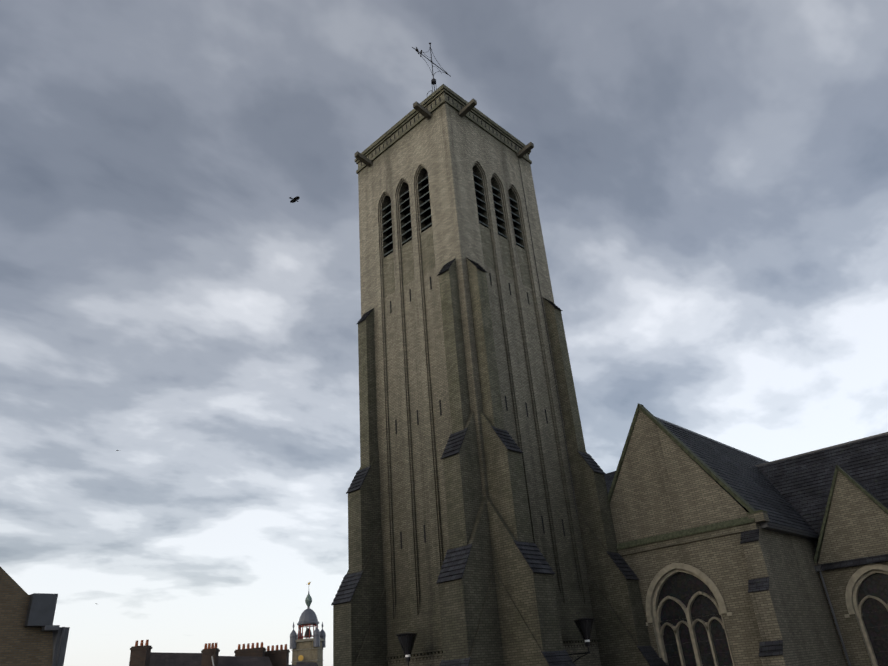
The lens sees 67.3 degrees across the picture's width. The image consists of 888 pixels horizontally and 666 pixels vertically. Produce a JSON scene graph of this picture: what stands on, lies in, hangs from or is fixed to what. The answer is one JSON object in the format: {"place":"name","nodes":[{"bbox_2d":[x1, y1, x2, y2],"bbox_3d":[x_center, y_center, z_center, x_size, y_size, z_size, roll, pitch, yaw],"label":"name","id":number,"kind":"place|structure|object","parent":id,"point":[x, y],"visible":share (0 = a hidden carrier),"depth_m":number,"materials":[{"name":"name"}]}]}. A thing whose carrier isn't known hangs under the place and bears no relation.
{"place":"outdoors","nodes":[
{"label":"outdoors","id":0,"kind":"place"},
{"bbox_2d":[0,567,325,665],"bbox_3d":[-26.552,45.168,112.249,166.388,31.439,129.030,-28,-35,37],"label":"buildings","id":1,"kind":"structure","parent":0,"point":[31,634],"depth_m":23.85,"materials":[{"name":"brick"}]},
{"bbox_2d":[289,196,299,202],"bbox_3d":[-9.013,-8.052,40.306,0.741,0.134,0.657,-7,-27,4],"label":"bird","id":2,"kind":"object","parent":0,"point":[295,199],"visible":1,"depth_m":40.27},
{"bbox_2d":[0,0,887,665],"label":"sky","id":3,"kind":"structure","parent":0,"point":[710,177],"materials":[{"name":"grey"}]},
{"bbox_2d":[331,43,668,665],"bbox_3d":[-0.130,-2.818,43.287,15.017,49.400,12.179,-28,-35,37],"label":"church tower","id":4,"kind":"structure","parent":0,"point":[481,531],"depth_m":36.26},
{"bbox_2d":[604,403,887,665],"bbox_3d":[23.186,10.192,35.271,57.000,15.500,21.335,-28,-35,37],"label":"church nave","id":5,"kind":"structure","parent":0,"point":[731,556],"depth_m":33.52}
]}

